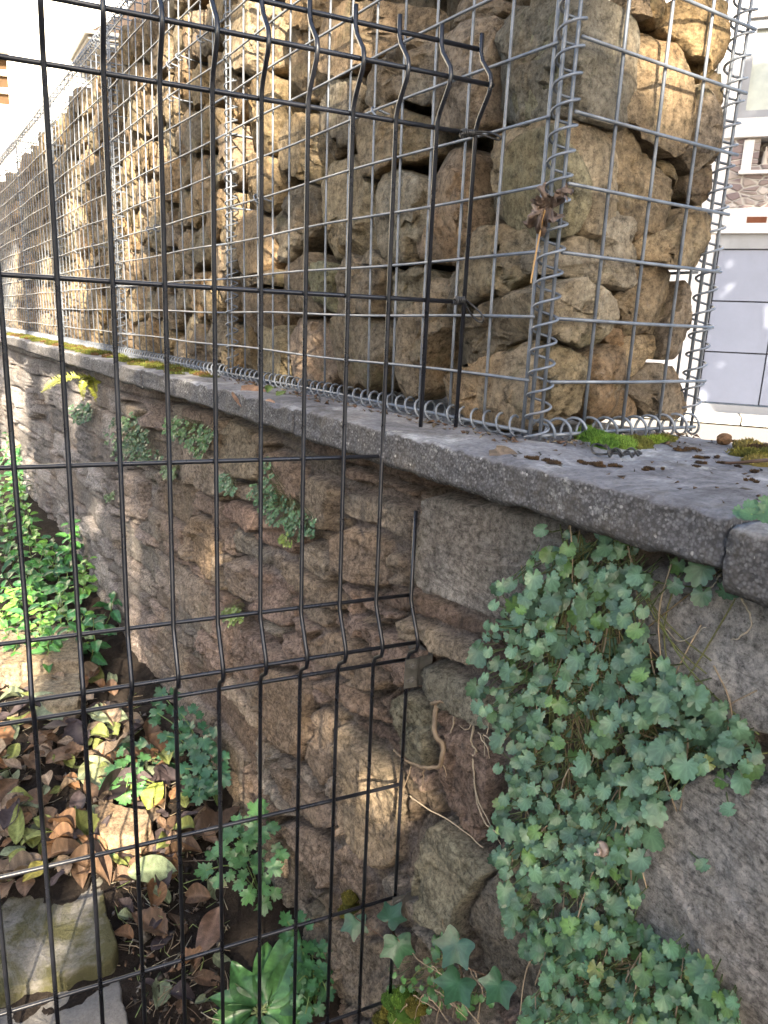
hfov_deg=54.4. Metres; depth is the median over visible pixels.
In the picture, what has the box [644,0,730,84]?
gabion stone
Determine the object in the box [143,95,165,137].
gabion stone
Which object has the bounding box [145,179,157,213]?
gabion stone
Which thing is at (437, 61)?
gabion stone
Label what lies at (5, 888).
fallen leaf
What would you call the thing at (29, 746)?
fallen leaf
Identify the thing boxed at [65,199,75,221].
gabion stone
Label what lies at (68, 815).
fallen leaf
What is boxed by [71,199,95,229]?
gabion stone
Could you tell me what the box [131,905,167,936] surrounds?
fallen leaf
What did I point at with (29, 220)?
gabion stone
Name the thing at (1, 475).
weed
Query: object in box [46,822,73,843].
fallen leaf
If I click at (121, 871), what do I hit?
fallen leaf
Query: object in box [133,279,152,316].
gabion stone
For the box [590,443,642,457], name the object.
wire tie
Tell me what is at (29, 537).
nettle
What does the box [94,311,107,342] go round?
gabion stone
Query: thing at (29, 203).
gabion stone
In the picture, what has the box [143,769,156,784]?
fallen leaf
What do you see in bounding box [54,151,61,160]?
gabion stone
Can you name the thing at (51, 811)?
fallen leaf
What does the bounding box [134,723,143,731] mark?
fallen leaf
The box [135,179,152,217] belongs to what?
gabion stone
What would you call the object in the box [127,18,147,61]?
gabion stone
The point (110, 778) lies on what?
fallen leaf
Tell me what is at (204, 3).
gabion stone
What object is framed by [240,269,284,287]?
gabion stone
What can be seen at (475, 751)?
dry twig
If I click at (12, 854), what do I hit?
fallen leaf
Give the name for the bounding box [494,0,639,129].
gabion stone
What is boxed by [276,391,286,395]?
fallen leaf
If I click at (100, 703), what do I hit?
fallen leaf
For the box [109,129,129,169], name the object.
gabion stone
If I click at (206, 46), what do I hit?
gabion stone
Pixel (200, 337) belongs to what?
gabion stone
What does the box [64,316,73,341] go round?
gabion stone
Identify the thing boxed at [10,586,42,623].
weed
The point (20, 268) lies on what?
gabion stone
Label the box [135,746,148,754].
fallen leaf
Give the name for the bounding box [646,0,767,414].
house
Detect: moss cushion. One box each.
[338,889,359,918]
[371,986,427,1023]
[573,424,638,449]
[630,432,678,448]
[725,437,767,466]
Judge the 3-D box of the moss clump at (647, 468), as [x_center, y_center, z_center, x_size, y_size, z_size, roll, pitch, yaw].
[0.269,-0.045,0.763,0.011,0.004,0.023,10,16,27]
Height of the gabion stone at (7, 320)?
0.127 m
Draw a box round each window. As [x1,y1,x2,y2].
[0,60,11,104]
[737,17,767,117]
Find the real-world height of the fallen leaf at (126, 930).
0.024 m
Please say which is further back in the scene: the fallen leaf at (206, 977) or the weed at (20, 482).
the weed at (20, 482)
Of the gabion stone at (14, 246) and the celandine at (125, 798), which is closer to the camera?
the celandine at (125, 798)
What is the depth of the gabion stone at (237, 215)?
1.72 m
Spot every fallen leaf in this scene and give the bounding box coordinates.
[0,683,7,691]
[0,686,23,700]
[0,711,9,719]
[0,721,14,745]
[0,738,5,752]
[0,748,6,756]
[0,757,7,768]
[0,770,9,777]
[0,778,18,801]
[0,793,19,830]
[0,825,8,835]
[0,837,22,846]
[0,845,25,855]
[0,850,33,882]
[0,858,12,872]
[0,879,14,897]
[1,792,23,808]
[2,758,21,768]
[3,855,32,879]
[4,724,19,738]
[5,695,40,719]
[6,795,29,813]
[7,712,29,724]
[7,743,19,758]
[8,712,17,719]
[8,804,24,843]
[8,848,28,862]
[9,769,19,778]
[10,786,32,800]
[16,876,34,897]
[19,681,27,689]
[19,775,31,781]
[19,801,38,807]
[20,724,31,727]
[20,806,36,815]
[21,754,41,769]
[21,830,52,845]
[22,827,40,847]
[22,861,42,881]
[23,811,32,824]
[24,734,47,751]
[27,750,44,769]
[28,731,52,745]
[28,787,54,804]
[29,691,62,719]
[29,852,41,860]
[31,823,49,830]
[33,815,51,829]
[38,843,48,863]
[39,743,51,756]
[40,725,59,736]
[41,740,51,749]
[41,770,52,785]
[41,843,63,858]
[43,720,67,728]
[43,784,50,794]
[44,807,58,828]
[45,731,58,743]
[46,746,76,763]
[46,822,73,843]
[47,822,59,832]
[48,808,75,828]
[49,671,63,679]
[49,786,60,793]
[50,869,64,886]
[51,838,79,857]
[52,760,63,765]
[52,855,72,874]
[53,814,59,835]
[54,775,62,780]
[57,734,65,747]
[57,735,72,744]
[57,777,75,795]
[61,719,90,744]
[63,754,74,767]
[63,772,79,789]
[65,718,76,722]
[65,748,80,760]
[66,741,83,752]
[68,772,84,780]
[69,790,85,808]
[69,839,111,885]
[70,863,88,888]
[72,829,87,839]
[74,806,99,840]
[75,865,90,874]
[77,834,106,849]
[78,755,111,785]
[78,864,87,874]
[79,675,88,687]
[79,694,93,699]
[82,738,92,745]
[83,779,98,804]
[84,661,99,678]
[86,804,97,813]
[87,721,105,729]
[88,667,103,682]
[88,702,104,716]
[89,669,99,676]
[89,749,98,755]
[90,723,108,737]
[91,708,128,723]
[91,741,113,755]
[93,738,102,748]
[94,679,104,687]
[94,815,109,835]
[97,762,107,768]
[97,768,128,799]
[98,700,109,711]
[98,790,112,805]
[101,749,112,764]
[102,701,121,725]
[104,732,126,756]
[106,672,117,681]
[106,679,117,695]
[106,722,120,734]
[110,749,129,767]
[111,767,151,785]
[112,854,130,865]
[112,861,118,869]
[112,865,135,881]
[113,748,136,761]
[114,924,133,938]
[117,897,133,912]
[118,719,140,734]
[118,852,132,866]
[118,907,133,919]
[119,865,131,887]
[120,735,129,743]
[123,721,128,733]
[125,712,143,723]
[126,779,154,791]
[127,794,139,805]
[128,855,176,882]
[128,856,141,867]
[129,747,150,755]
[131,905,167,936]
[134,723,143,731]
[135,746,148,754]
[137,801,156,821]
[141,781,163,809]
[142,717,160,744]
[142,832,154,855]
[143,731,167,752]
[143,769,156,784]
[144,807,159,821]
[145,763,154,775]
[145,978,154,985]
[146,765,170,784]
[147,852,177,886]
[147,878,166,906]
[148,785,166,808]
[149,748,158,757]
[149,912,164,928]
[151,931,172,950]
[151,972,171,1009]
[153,798,164,806]
[153,824,169,854]
[153,885,170,903]
[154,747,172,763]
[155,870,171,888]
[156,764,175,780]
[156,808,168,816]
[156,831,169,849]
[157,814,165,827]
[160,815,194,830]
[160,849,177,860]
[164,831,201,854]
[168,787,175,798]
[168,912,187,933]
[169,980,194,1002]
[173,815,194,829]
[173,831,185,849]
[176,945,201,969]
[176,999,186,1013]
[180,773,197,777]
[180,792,188,807]
[181,811,197,816]
[185,882,210,903]
[189,806,211,815]
[190,814,209,838]
[190,959,200,969]
[193,806,206,819]
[193,806,239,835]
[193,906,219,965]
[193,969,219,985]
[195,993,212,1003]
[203,831,218,843]
[207,877,226,899]
[212,952,230,967]
[231,385,265,405]
[265,385,275,392]
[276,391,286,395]
[489,445,517,455]
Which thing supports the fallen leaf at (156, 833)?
on the ground
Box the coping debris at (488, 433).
[220,376,767,502]
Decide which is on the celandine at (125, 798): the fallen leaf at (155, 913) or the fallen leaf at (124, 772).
the fallen leaf at (124, 772)
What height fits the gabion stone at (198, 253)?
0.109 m
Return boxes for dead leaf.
[522,181,573,282]
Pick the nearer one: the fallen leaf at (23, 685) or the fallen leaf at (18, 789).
the fallen leaf at (18, 789)
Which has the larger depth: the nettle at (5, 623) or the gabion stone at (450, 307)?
the nettle at (5, 623)
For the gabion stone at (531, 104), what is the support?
on the gabion stone at (592, 144)
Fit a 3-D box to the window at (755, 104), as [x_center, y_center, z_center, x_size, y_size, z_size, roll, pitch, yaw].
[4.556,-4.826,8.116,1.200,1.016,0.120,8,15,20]
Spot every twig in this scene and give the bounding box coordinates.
[409,716,502,847]
[648,615,705,641]
[725,458,767,463]
[730,597,751,639]
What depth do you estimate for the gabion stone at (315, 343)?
1.46 m
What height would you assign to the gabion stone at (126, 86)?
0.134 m
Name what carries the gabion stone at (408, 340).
on the stone wall
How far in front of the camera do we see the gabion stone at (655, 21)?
0.91 m
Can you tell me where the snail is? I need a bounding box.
[594,841,608,857]
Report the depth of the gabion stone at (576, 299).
0.93 m
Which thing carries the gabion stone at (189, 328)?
in the gabion basket at (138, 354)
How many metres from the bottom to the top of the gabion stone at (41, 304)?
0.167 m
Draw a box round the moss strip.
[6,332,220,377]
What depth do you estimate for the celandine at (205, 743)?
1.87 m
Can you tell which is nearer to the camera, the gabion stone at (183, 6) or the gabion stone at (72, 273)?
the gabion stone at (183, 6)
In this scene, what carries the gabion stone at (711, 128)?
on the gabion stone at (701, 188)
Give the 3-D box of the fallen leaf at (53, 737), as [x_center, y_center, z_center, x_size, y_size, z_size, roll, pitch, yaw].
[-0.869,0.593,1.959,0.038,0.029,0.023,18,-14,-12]
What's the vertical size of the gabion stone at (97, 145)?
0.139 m
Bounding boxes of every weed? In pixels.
[0,432,8,464]
[0,459,9,495]
[0,483,14,531]
[0,533,31,574]
[0,569,28,615]
[0,587,13,627]
[2,587,29,625]
[4,460,30,500]
[6,448,22,481]
[6,471,25,506]
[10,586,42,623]
[10,604,45,636]
[20,502,48,547]
[22,529,58,574]
[29,608,54,634]
[30,623,52,645]
[37,585,73,625]
[41,535,64,573]
[42,551,72,602]
[47,567,80,613]
[54,609,87,653]
[62,536,87,569]
[65,594,96,626]
[66,611,93,644]
[71,556,97,591]
[72,564,97,599]
[76,614,112,664]
[92,591,121,635]
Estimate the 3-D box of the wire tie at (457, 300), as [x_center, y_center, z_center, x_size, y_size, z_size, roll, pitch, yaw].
[0.110,-0.266,0.981,0.043,0.033,0.019,0,14,-11]
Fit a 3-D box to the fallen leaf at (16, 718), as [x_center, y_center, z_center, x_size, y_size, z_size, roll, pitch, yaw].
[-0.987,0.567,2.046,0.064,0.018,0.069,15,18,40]
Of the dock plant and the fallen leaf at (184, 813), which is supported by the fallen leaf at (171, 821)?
the fallen leaf at (184, 813)
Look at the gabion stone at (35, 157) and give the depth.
3.65 m
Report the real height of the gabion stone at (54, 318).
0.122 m
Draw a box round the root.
[393,699,446,795]
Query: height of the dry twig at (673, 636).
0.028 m
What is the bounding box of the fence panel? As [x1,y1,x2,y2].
[0,0,494,1023]
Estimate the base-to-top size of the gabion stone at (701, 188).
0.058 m
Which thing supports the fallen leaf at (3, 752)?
on the ground
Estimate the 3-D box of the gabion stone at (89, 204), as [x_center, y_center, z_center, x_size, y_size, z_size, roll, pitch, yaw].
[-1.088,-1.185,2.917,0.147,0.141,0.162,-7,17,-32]
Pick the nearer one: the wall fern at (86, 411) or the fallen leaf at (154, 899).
the fallen leaf at (154, 899)
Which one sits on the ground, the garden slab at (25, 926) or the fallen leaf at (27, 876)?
the garden slab at (25, 926)
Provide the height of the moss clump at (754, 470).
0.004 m
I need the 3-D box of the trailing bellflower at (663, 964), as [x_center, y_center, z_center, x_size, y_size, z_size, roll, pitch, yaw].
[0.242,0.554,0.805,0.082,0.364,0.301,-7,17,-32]
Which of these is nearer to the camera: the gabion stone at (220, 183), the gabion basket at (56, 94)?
the gabion stone at (220, 183)
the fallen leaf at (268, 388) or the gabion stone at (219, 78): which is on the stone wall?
the fallen leaf at (268, 388)
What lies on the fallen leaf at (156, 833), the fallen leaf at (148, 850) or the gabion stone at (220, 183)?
the fallen leaf at (148, 850)
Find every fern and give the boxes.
[41,372,101,407]
[68,402,92,424]
[103,412,163,466]
[104,490,114,502]
[159,459,180,480]
[162,415,212,458]
[219,471,238,496]
[220,598,245,627]
[246,456,316,541]
[277,528,295,547]
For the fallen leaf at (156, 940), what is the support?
on the ground
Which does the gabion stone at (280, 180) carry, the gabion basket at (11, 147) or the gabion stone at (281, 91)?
the gabion stone at (281, 91)
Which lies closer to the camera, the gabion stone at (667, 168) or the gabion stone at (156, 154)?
the gabion stone at (667, 168)
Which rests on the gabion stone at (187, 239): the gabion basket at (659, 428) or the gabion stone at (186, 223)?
the gabion stone at (186, 223)
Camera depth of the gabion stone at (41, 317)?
3.93 m
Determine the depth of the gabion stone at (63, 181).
3.29 m
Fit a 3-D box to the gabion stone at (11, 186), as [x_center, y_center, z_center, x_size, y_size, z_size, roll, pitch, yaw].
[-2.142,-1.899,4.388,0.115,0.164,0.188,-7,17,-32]
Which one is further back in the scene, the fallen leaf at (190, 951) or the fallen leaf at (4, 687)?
the fallen leaf at (4, 687)
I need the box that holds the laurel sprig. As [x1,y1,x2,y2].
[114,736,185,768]
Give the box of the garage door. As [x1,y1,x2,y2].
[691,234,767,414]
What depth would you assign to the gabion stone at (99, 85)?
2.54 m
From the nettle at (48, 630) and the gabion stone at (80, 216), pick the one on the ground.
the nettle at (48, 630)
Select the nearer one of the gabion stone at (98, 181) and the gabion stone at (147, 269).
the gabion stone at (147, 269)
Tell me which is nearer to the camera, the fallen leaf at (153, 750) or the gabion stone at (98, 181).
the fallen leaf at (153, 750)
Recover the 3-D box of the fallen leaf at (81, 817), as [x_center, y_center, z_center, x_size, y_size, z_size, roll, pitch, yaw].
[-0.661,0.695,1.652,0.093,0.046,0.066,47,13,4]
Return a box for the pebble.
[716,433,731,444]
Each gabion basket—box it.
[0,139,37,333]
[14,95,67,339]
[49,22,123,351]
[106,0,231,376]
[223,0,758,441]
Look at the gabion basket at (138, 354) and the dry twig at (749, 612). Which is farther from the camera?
the gabion basket at (138, 354)
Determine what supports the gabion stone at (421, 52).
in the gabion basket at (659, 428)
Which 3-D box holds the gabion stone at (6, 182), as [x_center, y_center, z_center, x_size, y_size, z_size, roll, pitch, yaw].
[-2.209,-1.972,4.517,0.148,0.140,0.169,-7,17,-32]
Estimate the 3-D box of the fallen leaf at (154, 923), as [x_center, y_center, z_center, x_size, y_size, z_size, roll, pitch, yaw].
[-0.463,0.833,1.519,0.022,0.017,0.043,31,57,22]
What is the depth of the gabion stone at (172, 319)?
2.11 m
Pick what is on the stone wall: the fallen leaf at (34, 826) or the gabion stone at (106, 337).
the gabion stone at (106, 337)
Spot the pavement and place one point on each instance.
(735, 418)
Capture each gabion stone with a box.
[0,181,5,207]
[1,210,7,229]
[1,258,10,283]
[2,227,9,244]
[3,284,14,310]
[5,172,14,196]
[5,237,11,256]
[5,310,11,327]
[6,251,14,271]
[7,174,21,203]
[7,201,17,230]
[7,285,16,306]
[10,230,16,245]
[11,244,17,267]
[12,278,19,302]
[12,307,30,330]
[13,201,20,221]
[14,222,20,247]
[14,251,19,272]
[16,279,23,301]
[17,167,26,198]
[18,200,24,223]
[18,246,29,272]
[18,302,27,326]
[20,153,31,180]
[23,224,37,247]
[23,253,33,288]
[24,205,36,230]
[24,305,29,323]
[25,188,30,205]
[25,290,33,313]
[27,178,35,206]
[29,175,40,203]
[29,255,36,280]
[30,233,40,261]
[30,311,37,331]
[31,285,40,311]
[32,145,40,171]
[32,207,39,229]
[32,309,38,330]
[34,171,46,196]
[35,262,42,286]
[36,200,42,228]
[36,229,44,256]
[37,283,49,313]
[38,311,43,332]
[39,132,44,153]
[40,153,44,172]
[40,188,48,224]
[41,254,52,283]
[42,228,50,254]
[43,157,47,183]
[43,219,50,251]
[43,313,52,333]
[44,190,56,209]
[44,285,53,314]
[48,263,54,290]
[49,319,57,337]
[51,291,55,308]
[52,120,64,150]
[53,308,56,329]
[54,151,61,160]
[55,158,68,194]
[57,194,72,217]
[58,216,67,243]
[59,113,64,139]
[60,242,74,283]
[61,144,68,175]
[62,281,74,310]
[63,116,75,143]
[63,207,70,233]
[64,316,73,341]
[65,128,78,162]
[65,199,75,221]
[66,96,81,124]
[66,167,80,199]
[67,159,78,187]
[67,234,79,260]
[67,282,79,310]
[68,311,85,341]
[69,262,74,275]
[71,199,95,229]
[71,225,79,253]
[73,165,91,198]
[74,86,90,116]
[74,256,84,283]
[74,283,83,312]
[75,121,83,157]
[77,223,93,256]
[78,313,88,340]
[79,89,94,121]
[80,120,89,149]
[80,145,98,184]
[80,284,86,312]
[82,258,92,290]
[83,188,94,222]
[85,290,95,323]
[87,114,96,149]
[87,155,104,190]
[87,229,101,256]
[87,253,94,277]
[87,315,102,346]
[91,75,101,107]
[91,252,102,274]
[92,283,105,308]
[93,191,103,225]
[94,225,114,252]
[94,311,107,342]
[95,65,113,103]
[95,102,123,142]
[95,133,109,154]
[95,294,110,325]
[96,253,107,292]
[99,193,105,208]
[101,205,114,246]
[102,251,115,278]
[103,169,117,195]
[104,328,111,348]
[106,57,123,94]
[107,284,116,306]
[108,316,128,345]
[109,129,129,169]
[111,170,127,213]
[112,213,127,243]
[113,81,127,124]
[114,241,138,278]
[116,285,132,316]
[117,25,149,65]
[118,319,141,353]
[119,64,135,110]
[121,151,138,186]
[122,185,139,223]
[122,252,146,285]
[125,119,146,152]
[126,99,157,141]
[126,288,148,323]
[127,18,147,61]
[127,224,140,250]
[130,63,144,92]
[132,140,155,179]
[133,65,156,110]
[133,210,143,241]
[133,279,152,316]
[134,322,143,351]
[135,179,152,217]
[136,246,155,276]
[137,138,157,177]
[138,217,151,247]
[140,320,162,356]
[142,23,155,62]
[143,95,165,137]
[145,0,174,42]
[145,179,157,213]
[146,252,160,290]
[146,291,155,317]
[147,316,163,353]
[148,63,168,89]
[149,212,178,253]
[151,86,166,123]
[151,141,168,181]
[151,253,169,281]
[152,30,177,74]
[155,181,178,215]
[155,287,177,320]
[161,321,184,355]
[163,75,194,133]
[163,123,179,158]
[164,156,190,203]
[166,208,183,248]
[167,0,187,18]
[167,253,185,290]
[168,294,191,330]
[173,8,196,59]
[174,51,207,100]
[174,335,192,364]
[175,108,208,160]
[176,273,193,313]
[178,188,198,231]
[178,229,211,274]
[181,153,209,188]
[182,9,207,62]
[183,110,209,154]
[185,0,209,9]
[185,192,206,228]
[186,313,211,340]
[187,324,222,367]
[188,225,221,270]
[188,271,211,319]
[191,63,209,111]
[192,155,217,209]
[200,103,239,152]
[200,274,226,322]
[201,4,224,56]
[205,187,247,242]
[206,152,228,189]
[206,313,243,360]
[208,52,252,108]
[210,0,238,41]
[211,245,240,300]
[217,122,258,189]
[220,191,264,245]
[221,237,241,274]
[221,324,246,372]
[222,49,247,74]
[226,279,243,321]
[227,0,293,78]
[227,73,251,126]
[234,210,287,274]
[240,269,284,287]
[241,286,300,333]
[241,325,257,374]
[246,152,304,213]
[247,71,319,157]
[257,325,296,382]
[274,183,333,263]
[278,112,334,184]
[283,0,341,33]
[284,252,341,317]
[290,317,342,387]
[291,28,327,102]
[308,260,340,312]
[318,0,449,78]
[319,76,368,160]
[321,154,380,260]
[329,309,399,393]
[335,252,407,313]
[356,103,472,179]
[361,249,438,269]
[365,33,447,113]
[374,169,436,266]
[391,266,452,317]
[395,278,460,400]
[416,146,505,267]
[427,16,510,137]
[432,47,439,78]
[443,339,570,430]
[446,271,477,313]
[452,0,519,28]
[455,223,544,305]
[459,279,562,364]
[490,118,618,239]
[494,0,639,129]
[501,277,619,348]
[502,123,591,237]
[506,342,587,418]
[512,12,569,119]
[520,211,637,290]
[571,328,624,347]
[571,344,626,424]
[600,127,672,242]
[609,0,652,22]
[609,390,636,420]
[610,265,670,335]
[622,334,655,376]
[622,362,686,420]
[627,33,695,159]
[632,205,711,269]
[637,0,665,33]
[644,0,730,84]
[651,160,677,185]
[652,280,692,359]
[656,83,722,175]
[671,165,711,208]
[702,138,721,166]
[705,71,723,105]
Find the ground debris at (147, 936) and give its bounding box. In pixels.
[0,670,237,1023]
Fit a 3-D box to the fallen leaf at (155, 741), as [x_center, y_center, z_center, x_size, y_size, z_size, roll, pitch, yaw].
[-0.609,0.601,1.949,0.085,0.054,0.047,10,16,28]
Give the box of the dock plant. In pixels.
[209,930,326,1023]
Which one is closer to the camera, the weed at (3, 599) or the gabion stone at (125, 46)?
the gabion stone at (125, 46)
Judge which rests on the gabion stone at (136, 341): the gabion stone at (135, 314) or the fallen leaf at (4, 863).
the gabion stone at (135, 314)
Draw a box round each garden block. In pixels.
[0,625,78,688]
[33,672,80,720]
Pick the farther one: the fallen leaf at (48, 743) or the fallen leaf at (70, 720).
the fallen leaf at (70, 720)
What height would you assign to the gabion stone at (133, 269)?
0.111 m
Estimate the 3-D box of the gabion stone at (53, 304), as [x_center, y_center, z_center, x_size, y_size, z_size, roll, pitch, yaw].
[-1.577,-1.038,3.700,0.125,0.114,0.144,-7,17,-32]
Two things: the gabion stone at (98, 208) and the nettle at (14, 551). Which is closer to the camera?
the gabion stone at (98, 208)
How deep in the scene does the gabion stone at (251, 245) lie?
1.60 m
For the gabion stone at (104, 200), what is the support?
on the gabion stone at (100, 228)
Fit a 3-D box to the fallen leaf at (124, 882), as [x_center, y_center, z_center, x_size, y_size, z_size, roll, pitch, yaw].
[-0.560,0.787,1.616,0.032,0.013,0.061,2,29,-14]
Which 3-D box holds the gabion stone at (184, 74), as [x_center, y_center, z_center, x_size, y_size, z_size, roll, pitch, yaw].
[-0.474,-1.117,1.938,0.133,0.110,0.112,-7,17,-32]
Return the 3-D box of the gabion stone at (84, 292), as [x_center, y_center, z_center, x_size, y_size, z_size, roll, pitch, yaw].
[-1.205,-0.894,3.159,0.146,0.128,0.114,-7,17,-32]
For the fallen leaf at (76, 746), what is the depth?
1.92 m
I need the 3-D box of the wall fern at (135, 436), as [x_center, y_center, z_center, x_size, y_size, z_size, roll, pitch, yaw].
[-0.776,-0.224,2.287,0.060,0.187,0.702,-7,17,-32]
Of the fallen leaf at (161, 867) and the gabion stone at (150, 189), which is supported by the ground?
the fallen leaf at (161, 867)
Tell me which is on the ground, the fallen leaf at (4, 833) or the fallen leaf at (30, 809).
the fallen leaf at (4, 833)
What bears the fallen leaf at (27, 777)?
on the ground
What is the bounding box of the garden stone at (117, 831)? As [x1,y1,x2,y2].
[94,802,151,854]
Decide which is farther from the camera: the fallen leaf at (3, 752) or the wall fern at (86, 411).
the wall fern at (86, 411)
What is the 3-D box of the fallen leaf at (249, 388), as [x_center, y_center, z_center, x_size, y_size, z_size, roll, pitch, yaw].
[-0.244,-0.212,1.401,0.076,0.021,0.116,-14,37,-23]
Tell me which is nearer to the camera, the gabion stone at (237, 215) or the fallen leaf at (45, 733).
the gabion stone at (237, 215)
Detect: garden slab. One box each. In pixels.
[0,875,118,1007]
[0,981,127,1023]
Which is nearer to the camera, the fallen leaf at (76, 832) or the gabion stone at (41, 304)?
the fallen leaf at (76, 832)
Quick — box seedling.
[732,495,767,523]
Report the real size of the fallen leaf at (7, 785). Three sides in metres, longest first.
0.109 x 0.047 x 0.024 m
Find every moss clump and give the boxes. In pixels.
[524,454,539,459]
[541,457,562,463]
[577,459,594,464]
[591,461,605,466]
[607,463,623,466]
[641,465,651,470]
[673,447,686,450]
[683,446,701,450]
[692,455,709,458]
[695,460,706,463]
[715,460,731,464]
[743,477,759,482]
[749,468,758,472]
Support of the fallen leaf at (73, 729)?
on the fallen leaf at (90, 740)
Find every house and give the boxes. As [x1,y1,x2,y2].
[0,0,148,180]
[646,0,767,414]
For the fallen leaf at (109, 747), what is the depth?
1.94 m
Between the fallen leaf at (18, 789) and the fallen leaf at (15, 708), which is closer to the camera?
the fallen leaf at (18, 789)
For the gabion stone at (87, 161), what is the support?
on the gabion stone at (89, 204)
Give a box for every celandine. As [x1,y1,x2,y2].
[98,740,150,805]
[148,686,222,805]
[167,720,231,805]
[194,798,289,916]
[278,909,335,1023]
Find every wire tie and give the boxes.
[453,296,483,322]
[459,128,501,140]
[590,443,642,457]
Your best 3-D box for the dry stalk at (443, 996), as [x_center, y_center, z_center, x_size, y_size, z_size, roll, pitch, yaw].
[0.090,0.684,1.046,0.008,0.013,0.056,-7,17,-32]
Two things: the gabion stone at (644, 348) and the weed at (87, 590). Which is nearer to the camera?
the gabion stone at (644, 348)
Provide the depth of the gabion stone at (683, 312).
1.04 m
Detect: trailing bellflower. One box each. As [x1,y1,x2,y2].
[386,919,494,1023]
[465,523,767,986]
[498,805,644,1014]
[516,915,741,1023]
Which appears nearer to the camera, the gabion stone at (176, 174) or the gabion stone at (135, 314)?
the gabion stone at (176, 174)
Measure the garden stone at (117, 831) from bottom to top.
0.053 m
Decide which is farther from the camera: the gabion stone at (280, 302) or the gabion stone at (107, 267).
the gabion stone at (107, 267)
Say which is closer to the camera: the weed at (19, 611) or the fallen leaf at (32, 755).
the fallen leaf at (32, 755)
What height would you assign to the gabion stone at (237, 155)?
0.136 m
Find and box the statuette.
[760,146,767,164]
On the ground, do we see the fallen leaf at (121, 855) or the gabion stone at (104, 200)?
the fallen leaf at (121, 855)
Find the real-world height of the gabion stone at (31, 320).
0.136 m
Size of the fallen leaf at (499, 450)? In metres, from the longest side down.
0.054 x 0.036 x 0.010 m
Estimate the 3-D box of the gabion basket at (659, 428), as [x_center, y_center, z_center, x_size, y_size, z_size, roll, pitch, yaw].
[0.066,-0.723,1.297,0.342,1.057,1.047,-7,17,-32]
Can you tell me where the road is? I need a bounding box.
[602,401,767,442]
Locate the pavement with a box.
[640,410,767,426]
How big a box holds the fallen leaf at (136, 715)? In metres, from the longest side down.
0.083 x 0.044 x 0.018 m
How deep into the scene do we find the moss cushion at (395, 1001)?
1.18 m
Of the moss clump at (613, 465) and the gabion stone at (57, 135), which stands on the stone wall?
the moss clump at (613, 465)
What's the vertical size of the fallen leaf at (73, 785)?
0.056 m
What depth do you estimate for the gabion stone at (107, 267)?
2.64 m
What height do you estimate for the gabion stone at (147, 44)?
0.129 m
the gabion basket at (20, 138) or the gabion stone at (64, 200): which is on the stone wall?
the gabion basket at (20, 138)
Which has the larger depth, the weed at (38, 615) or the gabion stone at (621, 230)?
the weed at (38, 615)
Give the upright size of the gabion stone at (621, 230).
0.095 m
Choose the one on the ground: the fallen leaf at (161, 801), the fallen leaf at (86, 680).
the fallen leaf at (86, 680)
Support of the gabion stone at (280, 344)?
on the stone wall
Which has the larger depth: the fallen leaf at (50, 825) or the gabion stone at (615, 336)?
the fallen leaf at (50, 825)
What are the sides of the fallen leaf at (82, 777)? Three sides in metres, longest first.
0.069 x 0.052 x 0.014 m
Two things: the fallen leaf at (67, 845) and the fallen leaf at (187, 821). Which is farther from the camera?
the fallen leaf at (187, 821)
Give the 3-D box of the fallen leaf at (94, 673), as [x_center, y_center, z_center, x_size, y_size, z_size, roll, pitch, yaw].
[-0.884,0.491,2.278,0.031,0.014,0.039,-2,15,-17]
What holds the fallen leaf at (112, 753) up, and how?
on the ground
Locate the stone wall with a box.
[0,331,767,1023]
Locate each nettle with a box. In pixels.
[0,499,15,544]
[0,536,10,562]
[0,608,20,638]
[2,622,36,655]
[5,539,32,579]
[6,446,22,479]
[9,487,42,531]
[11,562,48,605]
[14,563,46,609]
[15,525,39,568]
[26,543,55,584]
[32,625,62,672]
[36,542,69,586]
[38,624,68,651]
[41,583,73,625]
[55,519,80,572]
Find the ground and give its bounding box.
[0,446,342,1023]
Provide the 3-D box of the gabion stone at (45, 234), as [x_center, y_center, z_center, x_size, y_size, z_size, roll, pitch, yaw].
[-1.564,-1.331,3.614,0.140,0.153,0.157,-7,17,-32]
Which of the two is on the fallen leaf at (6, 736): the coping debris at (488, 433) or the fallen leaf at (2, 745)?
the fallen leaf at (2, 745)
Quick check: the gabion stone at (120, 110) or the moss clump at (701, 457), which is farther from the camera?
the gabion stone at (120, 110)
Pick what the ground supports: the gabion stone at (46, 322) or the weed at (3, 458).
the weed at (3, 458)
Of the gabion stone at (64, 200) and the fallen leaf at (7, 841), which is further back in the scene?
the gabion stone at (64, 200)
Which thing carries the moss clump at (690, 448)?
on the stone wall
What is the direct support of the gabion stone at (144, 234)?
on the gabion stone at (147, 269)
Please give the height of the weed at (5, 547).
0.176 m
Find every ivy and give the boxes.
[340,901,414,967]
[433,924,516,1009]
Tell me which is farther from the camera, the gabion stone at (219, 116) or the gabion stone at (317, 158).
the gabion stone at (219, 116)
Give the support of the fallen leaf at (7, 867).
on the fallen leaf at (19, 860)
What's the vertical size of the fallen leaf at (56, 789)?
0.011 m
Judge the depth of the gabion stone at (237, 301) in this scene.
1.76 m
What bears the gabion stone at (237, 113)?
on the gabion stone at (237, 155)
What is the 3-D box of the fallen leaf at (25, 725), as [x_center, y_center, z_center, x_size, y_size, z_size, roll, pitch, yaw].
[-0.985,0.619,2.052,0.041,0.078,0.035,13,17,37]
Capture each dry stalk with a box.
[412,953,439,974]
[413,995,436,1009]
[428,996,446,1019]
[434,989,462,1010]
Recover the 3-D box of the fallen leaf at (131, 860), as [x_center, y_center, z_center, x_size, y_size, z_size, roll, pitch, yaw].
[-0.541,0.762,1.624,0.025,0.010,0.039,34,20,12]

